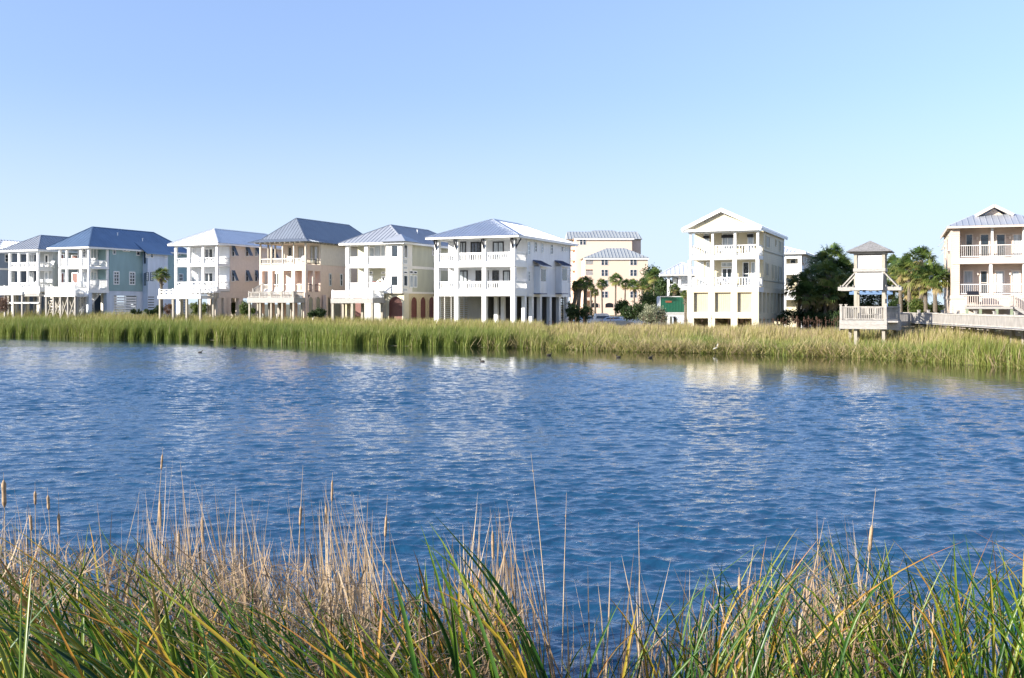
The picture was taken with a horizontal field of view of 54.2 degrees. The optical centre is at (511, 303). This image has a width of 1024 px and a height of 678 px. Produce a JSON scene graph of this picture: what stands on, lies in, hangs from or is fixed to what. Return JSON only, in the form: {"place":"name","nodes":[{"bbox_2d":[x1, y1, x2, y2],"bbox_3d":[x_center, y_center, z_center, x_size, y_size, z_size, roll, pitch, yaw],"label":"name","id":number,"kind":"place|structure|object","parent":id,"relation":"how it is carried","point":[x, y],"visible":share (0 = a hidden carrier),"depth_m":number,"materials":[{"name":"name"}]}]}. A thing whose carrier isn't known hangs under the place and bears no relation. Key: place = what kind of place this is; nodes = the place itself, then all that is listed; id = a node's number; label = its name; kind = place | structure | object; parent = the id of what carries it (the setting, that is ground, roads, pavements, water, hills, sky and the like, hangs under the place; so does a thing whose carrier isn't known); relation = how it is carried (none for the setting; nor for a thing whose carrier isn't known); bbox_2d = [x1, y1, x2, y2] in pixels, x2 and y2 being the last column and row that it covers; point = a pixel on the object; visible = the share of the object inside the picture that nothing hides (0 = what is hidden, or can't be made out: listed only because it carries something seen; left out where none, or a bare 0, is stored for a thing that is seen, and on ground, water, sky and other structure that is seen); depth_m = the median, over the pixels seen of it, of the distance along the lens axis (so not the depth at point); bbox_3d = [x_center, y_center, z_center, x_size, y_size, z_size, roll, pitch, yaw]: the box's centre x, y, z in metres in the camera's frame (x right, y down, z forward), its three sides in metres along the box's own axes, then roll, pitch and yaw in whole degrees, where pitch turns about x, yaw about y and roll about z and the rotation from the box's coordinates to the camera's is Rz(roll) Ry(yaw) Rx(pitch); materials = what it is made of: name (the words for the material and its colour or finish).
{"place":"outdoors","nodes":[
{"label":"outdoors","id":0,"kind":"place"},
{"bbox_2d":[0,336,1023,677],"bbox_3d":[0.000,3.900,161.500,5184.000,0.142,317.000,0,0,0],"label":"water","id":1,"kind":"structure","parent":0,"point":[694,464],"depth_m":24.23,"materials":[{"name":"blue liquid"}]},
{"bbox_2d":[0,0,1023,304],"label":"sky","id":2,"kind":"structure","parent":0,"point":[891,124],"materials":[{"name":"blue"}]},
{"bbox_2d":[21,304,1023,368],"bbox_3d":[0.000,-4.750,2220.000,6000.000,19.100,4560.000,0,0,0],"label":"ground","id":3,"kind":"structure","parent":0,"point":[266,309],"depth_m":198.60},
{"bbox_2d":[1,472,7,656],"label":"cattail","id":4,"kind":"object","parent":3,"relation":"on","point":[3,489],"visible":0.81,"depth_m":9.19},
{"bbox_2d":[0,294,11,311],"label":"shrub","id":5,"kind":"object","parent":3,"relation":"on","point":[5,303],"visible":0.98,"depth_m":127.90,"materials":[{"name":"brown plant"}]},
{"bbox_2d":[0,240,69,314],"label":"stilt house","id":6,"kind":"structure","parent":3,"relation":"on","point":[4,269],"depth_m":138.61,"materials":[{"name":"white paint"}]},
{"bbox_2d":[34,491,36,604],"bbox_3d":[-4.572,2.882,9.600,0.039,2.336,0.026,0,0,0],"label":"cattail","id":7,"kind":"object","parent":3,"relation":"on","point":[35,497],"visible":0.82,"depth_m":9.60},
{"bbox_2d":[0,235,100,316],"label":"stilt house","id":8,"kind":"structure","parent":3,"relation":"on","point":[37,246],"depth_m":133.80,"materials":[{"name":"grey paint"}]},
{"bbox_2d":[57,492,60,670],"bbox_3d":[-4.255,2.911,9.400,0.039,2.278,0.028,0,0,0],"label":"cattail","id":9,"kind":"object","parent":3,"relation":"on","point":[58,523],"visible":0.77,"depth_m":9.39},
{"bbox_2d":[44,226,186,317],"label":"stilt house","id":10,"kind":"structure","parent":3,"relation":"on","point":[126,262],"depth_m":133.01,"materials":[{"name":"blue"}]},
{"bbox_2d":[113,271,119,284],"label":"window","id":11,"kind":"structure","parent":10,"relation":"in","point":[116,274],"depth_m":132.97,"materials":[{"name":"white glass"}]},
{"bbox_2d":[130,305,164,317],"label":"hedge","id":12,"kind":"object","parent":3,"relation":"on","point":[153,311],"visible":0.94,"depth_m":122.08,"materials":[{"name":"green plant"}]},
{"bbox_2d":[150,451,162,635],"bbox_3d":[-3.498,2.723,9.800,0.159,2.654,0.022,0,0,0],"label":"cattail","id":13,"kind":"object","parent":3,"relation":"on","point":[158,504],"visible":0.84,"depth_m":9.80},
{"bbox_2d":[158,501,161,617],"bbox_3d":[-3.344,2.920,9.500,0.029,2.259,0.028,0,0,0],"label":"cattail","id":14,"kind":"object","parent":3,"relation":"on","point":[159,512],"visible":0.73,"depth_m":9.49},
{"bbox_2d":[152,266,170,313],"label":"palm tree","id":15,"kind":"object","parent":3,"relation":"on","point":[160,277],"visible":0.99,"depth_m":123.34,"materials":[{"name":"green plant"}]},
{"bbox_2d":[190,302,206,314],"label":"shrub","id":16,"kind":"object","parent":3,"relation":"on","point":[195,307],"visible":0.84,"depth_m":127.82,"materials":[{"name":"green plant"}]},
{"bbox_2d":[158,228,298,322],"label":"stilt house","id":17,"kind":"structure","parent":3,"relation":"on","point":[222,265],"depth_m":123.05,"materials":[{"name":"paint"}]},
{"bbox_2d":[205,272,212,285],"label":"door","id":18,"kind":"structure","parent":17,"relation":"in","point":[208,275],"depth_m":123.76,"materials":[{"name":"white glass"}]},
{"bbox_2d":[238,300,255,316],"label":"shrub","id":19,"kind":"object","parent":3,"relation":"on","point":[243,308],"visible":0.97,"depth_m":118.67,"materials":[{"name":"green plant"}]},
{"bbox_2d":[0,519,547,677],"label":"green reeds","id":20,"kind":"object","parent":3,"relation":"on","point":[79,657],"visible":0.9,"depth_m":5.55,"materials":[{"name":"green plant"}]},
{"bbox_2d":[295,472,302,639],"bbox_3d":[-2.059,2.798,9.600,0.108,2.505,0.028,0,0,0],"label":"cattail","id":21,"kind":"object","parent":3,"relation":"on","point":[300,515],"visible":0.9,"depth_m":9.60},
{"bbox_2d":[247,218,361,321],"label":"stilt house","id":22,"kind":"structure","parent":3,"relation":"on","point":[315,278],"depth_m":118.11,"materials":[{"name":"beige paint"}]},
{"bbox_2d":[307,307,326,321],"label":"shrub","id":23,"kind":"object","parent":3,"relation":"on","point":[319,312],"visible":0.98,"depth_m":112.07,"materials":[{"name":"green plant"}]},
{"bbox_2d":[328,472,332,627],"bbox_3d":[-1.748,2.834,9.600,0.064,2.432,0.021,0,0,0],"label":"cattail","id":24,"kind":"object","parent":3,"relation":"on","point":[331,522],"visible":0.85,"depth_m":9.60},
{"bbox_2d":[381,495,387,600],"bbox_3d":[-1.236,2.932,9.500,0.108,2.236,0.027,0,0,0],"label":"cattail","id":25,"kind":"object","parent":3,"relation":"on","point":[385,529],"visible":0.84,"depth_m":9.49},
{"bbox_2d":[331,224,466,322],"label":"stilt house","id":26,"kind":"structure","parent":3,"relation":"on","point":[398,261],"depth_m":112.88,"materials":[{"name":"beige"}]},
{"bbox_2d":[355,294,361,318],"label":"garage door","id":27,"kind":"structure","parent":26,"relation":"in","point":[357,305],"depth_m":117.26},
{"bbox_2d":[388,296,403,321],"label":"arched door","id":28,"kind":"structure","parent":26,"relation":"in","point":[395,303],"depth_m":111.21,"materials":[{"name":"beige paint"}]},
{"bbox_2d":[410,296,417,320],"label":"arched door","id":29,"kind":"structure","parent":26,"relation":"in","point":[413,302],"depth_m":112.74,"materials":[{"name":"beige paint"}]},
{"bbox_2d":[420,296,425,320],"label":"arched door","id":30,"kind":"structure","parent":26,"relation":"in","point":[422,300],"depth_m":114.68,"materials":[{"name":"beige paint"}]},
{"bbox_2d":[428,296,433,320],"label":"arched door","id":31,"kind":"structure","parent":26,"relation":"in","point":[431,299],"depth_m":116.46,"materials":[{"name":"beige paint"}]},
{"bbox_2d":[425,218,578,325],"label":"stilt house","id":32,"kind":"structure","parent":3,"relation":"on","point":[498,269],"depth_m":109.46,"materials":[{"name":"white paint"}]},
{"bbox_2d":[460,270,467,287],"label":"door","id":33,"kind":"structure","parent":32,"relation":"in","point":[463,273],"depth_m":111.02,"materials":[{"name":"white glass"}]},
{"bbox_2d":[471,242,480,259],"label":"door","id":34,"kind":"structure","parent":32,"relation":"in","point":[475,246],"depth_m":110.45,"materials":[{"name":"black glass"}]},
{"bbox_2d":[475,270,488,287],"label":"door","id":35,"kind":"structure","parent":32,"relation":"in","point":[478,273],"depth_m":110.34,"materials":[{"name":"black glass"}]},
{"bbox_2d":[493,241,503,259],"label":"door","id":36,"kind":"structure","parent":32,"relation":"in","point":[498,246],"depth_m":109.35,"materials":[{"name":"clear glass"}]},
{"bbox_2d":[503,270,510,287],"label":"door","id":37,"kind":"structure","parent":32,"relation":"in","point":[506,273],"depth_m":108.95,"materials":[{"name":"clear glass"}]},
{"bbox_2d":[0,506,1012,677],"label":"reed litter","id":38,"kind":"object","parent":3,"relation":"on","point":[124,598],"visible":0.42,"depth_m":6.87,"materials":[{"name":"beige plant"}]},
{"bbox_2d":[0,462,1020,677],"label":"dry reeds","id":39,"kind":"object","parent":3,"relation":"on","point":[345,575],"visible":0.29,"depth_m":9.01,"materials":[{"name":"beige plant"}]},
{"bbox_2d":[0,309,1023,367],"bbox_3d":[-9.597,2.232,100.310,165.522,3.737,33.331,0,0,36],"label":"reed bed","id":40,"kind":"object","parent":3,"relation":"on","point":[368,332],"visible":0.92,"depth_m":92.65,"materials":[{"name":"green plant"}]},
{"bbox_2d":[531,456,551,677],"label":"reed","id":41,"kind":"object","parent":3,"relation":"on","point":[543,572],"visible":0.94,"depth_m":10.00,"materials":[{"name":"beige plant"}]},
{"bbox_2d":[561,492,566,677],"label":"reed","id":42,"kind":"object","parent":3,"relation":"on","point":[563,602],"visible":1,"depth_m":9.79,"materials":[{"name":"beige plant"}]},
{"bbox_2d":[564,301,594,323],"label":"shrub","id":43,"kind":"object","parent":3,"relation":"on","point":[571,311],"visible":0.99,"depth_m":109.86,"materials":[{"name":"green plant"}]},
{"bbox_2d":[571,277,588,323],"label":"palm tree","id":44,"kind":"object","parent":3,"relation":"on","point":[579,286],"visible":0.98,"depth_m":110.83,"materials":[{"name":"green plant"}]},
{"bbox_2d":[579,275,593,321],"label":"palm tree","id":45,"kind":"object","parent":3,"relation":"on","point":[586,279],"visible":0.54,"depth_m":112.84,"materials":[{"name":"green plant"}]},
{"bbox_2d":[579,313,610,323],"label":"parked car","id":46,"kind":"object","parent":3,"relation":"on","point":[598,317],"visible":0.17,"depth_m":116.26,"materials":[{"name":"white metal"}]},
{"bbox_2d":[595,278,607,312],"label":"palm tree","id":47,"kind":"object","parent":3,"relation":"on","point":[600,286],"visible":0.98,"depth_m":189.86,"materials":[{"name":"green plant"}]},
{"bbox_2d":[565,230,648,314],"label":"apartment building","id":48,"kind":"structure","parent":3,"relation":"on","point":[596,255],"depth_m":263.57,"materials":[{"name":"paint"}]},
{"bbox_2d":[607,272,623,316],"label":"palm tree","id":49,"kind":"object","parent":3,"relation":"on","point":[613,278],"visible":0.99,"depth_m":184.81,"materials":[{"name":"green plant"}]},
{"bbox_2d":[596,317,635,325],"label":"parked car","id":50,"kind":"object","parent":3,"relation":"on","point":[618,321],"visible":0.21,"depth_m":115.14,"materials":[{"name":"silver metal"}]},
{"bbox_2d":[613,298,630,314],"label":"shrub","id":51,"kind":"object","parent":3,"relation":"on","point":[619,306],"visible":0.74,"depth_m":127.74,"materials":[{"name":"green plant"}]},
{"bbox_2d":[625,278,639,301],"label":"palm tree","id":52,"kind":"object","parent":3,"relation":"on","point":[632,284],"visible":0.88,"depth_m":183.66,"materials":[{"name":"green plant"}]},
{"bbox_2d":[618,300,649,325],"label":"bush","id":53,"kind":"object","parent":3,"relation":"on","point":[636,309],"visible":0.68,"depth_m":102.77,"materials":[{"name":"green plant"}]},
{"bbox_2d":[638,522,641,676],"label":"cattail","id":54,"kind":"object","parent":3,"relation":"on","point":[639,605],"visible":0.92,"depth_m":9.50},
{"bbox_2d":[638,289,660,323],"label":"shrub","id":55,"kind":"object","parent":3,"relation":"on","point":[649,298],"visible":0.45,"depth_m":129.38,"materials":[{"name":"green plant"}]},
{"bbox_2d":[639,264,661,295],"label":"broadleaf tree","id":56,"kind":"object","parent":3,"relation":"on","point":[648,268],"visible":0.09,"depth_m":204.50,"materials":[{"name":"green plant"}]},
{"bbox_2d":[637,304,667,325],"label":"shrub","id":57,"kind":"object","parent":3,"relation":"on","point":[652,316],"visible":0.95,"depth_m":96.72,"materials":[{"name":"green plant"}]},
{"bbox_2d":[642,267,663,321],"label":"palm tree","id":58,"kind":"object","parent":3,"relation":"on","point":[651,276],"visible":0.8,"depth_m":164.73,"materials":[{"name":"green plant"}]},
{"bbox_2d":[650,277,671,321],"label":"broadleaf tree","id":59,"kind":"object","parent":3,"relation":"on","point":[662,282],"visible":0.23,"depth_m":149.47,"materials":[{"name":"green plant"}]},
{"bbox_2d":[657,296,683,325],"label":"trailer","id":60,"kind":"object","parent":3,"relation":"on","point":[672,305],"visible":0.45,"depth_m":112.00,"materials":[{"name":"metal"}]},
{"bbox_2d":[668,283,680,323],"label":"palm tree","id":61,"kind":"object","parent":3,"relation":"on","point":[674,287],"visible":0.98,"depth_m":131.86,"materials":[{"name":"green plant"}]},
{"bbox_2d":[659,262,694,323],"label":"porch house","id":62,"kind":"structure","parent":3,"relation":"on","point":[677,273],"depth_m":141.04,"materials":[{"name":"white wood"}]},
{"bbox_2d":[680,290,686,324],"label":"palm tree","id":63,"kind":"object","parent":3,"relation":"on","point":[684,297],"visible":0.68,"depth_m":107.91,"materials":[{"name":"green plant"}]},
{"bbox_2d":[534,315,867,333],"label":"seed plumes","id":64,"kind":"object","parent":3,"relation":"on","point":[710,322],"visible":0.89,"depth_m":93.79,"materials":[{"name":"beige plant"}]},
{"bbox_2d":[681,208,787,327],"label":"stilt house","id":65,"kind":"structure","parent":3,"relation":"on","point":[762,265],"depth_m":97.53,"materials":[{"name":"beige"}]},
{"bbox_2d":[698,262,703,285],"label":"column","id":66,"kind":"structure","parent":65,"relation":"in","point":[700,264],"depth_m":99.88,"materials":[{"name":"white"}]},
{"bbox_2d":[721,268,732,284],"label":"door","id":67,"kind":"structure","parent":65,"relation":"in","point":[725,272],"depth_m":98.88,"materials":[{"name":"white glass"}]},
{"bbox_2d":[722,233,733,253],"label":"door","id":68,"kind":"structure","parent":65,"relation":"in","point":[725,241],"depth_m":98.81,"materials":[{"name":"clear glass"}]},
{"bbox_2d":[742,262,748,284],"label":"window","id":69,"kind":"structure","parent":65,"relation":"in","point":[745,265],"depth_m":98.16,"materials":[{"name":"white glass"}]},
{"bbox_2d":[543,525,1023,677],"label":"green reeds","id":70,"kind":"object","parent":3,"relation":"on","point":[958,665],"visible":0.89,"depth_m":6.87,"materials":[{"name":"green plant"}]},
{"bbox_2d":[779,271,814,328],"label":"palm tree","id":71,"kind":"object","parent":3,"relation":"on","point":[789,282],"visible":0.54,"depth_m":103.88,"materials":[{"name":"green plant"}]},
{"bbox_2d":[784,246,813,327],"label":"stilt house","id":72,"kind":"structure","parent":3,"relation":"on","point":[795,260],"depth_m":124.76,"materials":[{"name":"white paint"}]},
{"bbox_2d":[789,279,821,331],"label":"palm tree","id":73,"kind":"object","parent":3,"relation":"on","point":[806,298],"visible":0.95,"depth_m":101.50,"materials":[{"name":"green plant"}]},
{"bbox_2d":[794,262,825,329],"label":"palm tree","id":74,"kind":"object","parent":3,"relation":"on","point":[807,270],"visible":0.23,"depth_m":104.91,"materials":[{"name":"green plant"}]},
{"bbox_2d":[775,307,849,327],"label":"hedge","id":75,"kind":"object","parent":3,"relation":"on","point":[785,315],"visible":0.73,"depth_m":101.46,"materials":[{"name":"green plant"}]},
{"bbox_2d":[804,248,835,329],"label":"palm tree","id":76,"kind":"object","parent":3,"relation":"on","point":[814,259],"visible":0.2,"depth_m":109.13,"materials":[{"name":"green plant"}]},
{"bbox_2d":[794,297,846,329],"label":"shrub","id":77,"kind":"object","parent":3,"relation":"on","point":[836,310],"visible":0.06,"depth_m":105.78,"materials":[{"name":"green plant"}]},
{"bbox_2d":[809,277,842,328],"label":"palm tree","id":78,"kind":"object","parent":3,"relation":"on","point":[826,300],"visible":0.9,"depth_m":101.42,"materials":[{"name":"green plant"}]},
{"bbox_2d":[809,258,848,327],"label":"palm tree","id":79,"kind":"object","parent":3,"relation":"on","point":[833,271],"visible":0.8,"depth_m":102.40,"materials":[{"name":"green plant"}]},
{"bbox_2d":[816,242,852,327],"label":"palm tree","id":80,"kind":"object","parent":3,"relation":"on","point":[835,250],"visible":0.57,"depth_m":106.41,"materials":[{"name":"green plant"}]},
{"bbox_2d":[829,256,853,280],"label":"palm tree","id":81,"kind":"object","parent":3,"relation":"on","point":[846,262],"visible":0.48,"depth_m":105.33,"materials":[{"name":"green plant"}]},
{"bbox_2d":[831,272,853,302],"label":"palm tree","id":82,"kind":"object","parent":3,"relation":"on","point":[850,285],"visible":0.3,"depth_m":103.36,"materials":[{"name":"green plant"}]},
{"bbox_2d":[839,291,890,317],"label":"hedge","id":83,"kind":"object","parent":3,"relation":"on","point":[869,300],"visible":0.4,"depth_m":103.32,"materials":[{"name":"green plant"}]},
{"bbox_2d":[858,491,875,668],"bbox_3d":[3.100,2.833,8.801,0.208,2.436,0.034,0,0,0],"label":"cattail","id":84,"kind":"object","parent":3,"relation":"on","point":[870,537],"visible":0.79,"depth_m":8.79},
{"bbox_2d":[838,241,902,344],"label":"lookout tower","id":85,"kind":"structure","parent":3,"relation":"on","point":[870,270],"depth_m":74.95,"materials":[{"name":"white wood"}]},
{"bbox_2d":[849,291,892,305],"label":"pergola","id":86,"kind":"object","parent":85,"relation":"attached to","point":[871,292],"visible":0.35,"depth_m":87.90,"materials":[{"name":"blue paint"}]},
{"bbox_2d":[887,253,900,331],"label":"palm tree","id":87,"kind":"object","parent":3,"relation":"on","point":[891,258],"visible":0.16,"depth_m":103.69,"materials":[{"name":"green plant"}]},
{"bbox_2d":[887,255,905,332],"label":"palm tree","id":88,"kind":"object","parent":3,"relation":"on","point":[893,276],"visible":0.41,"depth_m":98.88,"materials":[{"name":"green plant"}]},
{"bbox_2d":[890,252,924,331],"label":"palm tree","id":89,"kind":"object","parent":3,"relation":"on","point":[903,272],"visible":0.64,"depth_m":96.87,"materials":[{"name":"green plant"}]},
{"bbox_2d":[888,293,944,312],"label":"shrub","id":90,"kind":"object","parent":3,"relation":"on","point":[895,302],"visible":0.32,"depth_m":99.57,"materials":[{"name":"green plant"}]},
{"bbox_2d":[901,281,932,326],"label":"palm tree","id":91,"kind":"object","parent":3,"relation":"on","point":[915,293],"visible":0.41,"depth_m":97.65,"materials":[{"name":"green plant"}]},
{"bbox_2d":[907,295,931,330],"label":"shrub","id":92,"kind":"object","parent":3,"relation":"on","point":[915,305],"visible":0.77,"depth_m":93.77,"materials":[{"name":"green plant"}]},
{"bbox_2d":[901,244,938,329],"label":"palm tree","id":93,"kind":"object","parent":3,"relation":"on","point":[920,252],"visible":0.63,"depth_m":95.65,"materials":[{"name":"green plant"}]},
{"bbox_2d":[903,258,949,331],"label":"palm tree","id":94,"kind":"object","parent":3,"relation":"on","point":[920,283],"visible":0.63,"depth_m":91.80,"materials":[{"name":"green plant"}]},
{"bbox_2d":[916,262,950,331],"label":"palm tree","id":95,"kind":"object","parent":3,"relation":"on","point":[937,289],"visible":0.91,"depth_m":90.48,"materials":[{"name":"green plant"}]},
{"bbox_2d":[875,310,1023,347],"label":"boardwalk","id":96,"kind":"structure","parent":3,"relation":"on","point":[1012,324],"depth_m":69.48,"materials":[{"name":"grey wood"}]},
{"bbox_2d":[939,204,1023,332],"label":"stilt house","id":97,"kind":"structure","parent":3,"relation":"on","point":[983,251],"depth_m":88.88,"materials":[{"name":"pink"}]},
{"bbox_2d":[963,270,973,294],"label":"door","id":98,"kind":"structure","parent":97,"relation":"in","point":[968,275],"depth_m":90.04,"materials":[{"name":"paint"}]},
{"bbox_2d":[965,234,972,257],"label":"door","id":99,"kind":"structure","parent":97,"relation":"in","point":[968,237],"depth_m":89.99,"materials":[{"name":"paint"}]},
{"bbox_2d":[963,291,982,304],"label":"barbecue grill","id":100,"kind":"object","parent":97,"relation":"on","point":[972,292],"visible":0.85,"depth_m":86.77,"materials":[{"name":"white metal"}]},
{"bbox_2d":[980,270,987,294],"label":"door","id":101,"kind":"structure","parent":97,"relation":"in","point":[983,273],"depth_m":89.55,"materials":[{"name":"paint"}]},
{"bbox_2d":[980,234,989,257],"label":"door","id":102,"kind":"structure","parent":97,"relation":"in","point":[984,238],"depth_m":89.53,"materials":[{"name":"paint"}]},
{"bbox_2d":[995,270,1004,294],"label":"door","id":103,"kind":"structure","parent":97,"relation":"in","point":[999,274],"depth_m":89.10,"materials":[{"name":"paint"}]},
{"bbox_2d":[996,234,1005,256],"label":"door","id":104,"kind":"structure","parent":97,"relation":"in","point":[1000,238],"depth_m":89.05,"materials":[{"name":"paint"}]},
{"bbox_2d":[1011,270,1020,294],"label":"door","id":105,"kind":"structure","parent":97,"relation":"in","point":[1015,274],"depth_m":88.64,"materials":[{"name":"paint"}]},
{"bbox_2d":[1012,234,1021,256],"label":"door","id":106,"kind":"structure","parent":97,"relation":"in","point":[1016,238],"depth_m":88.60,"materials":[{"name":"paint"}]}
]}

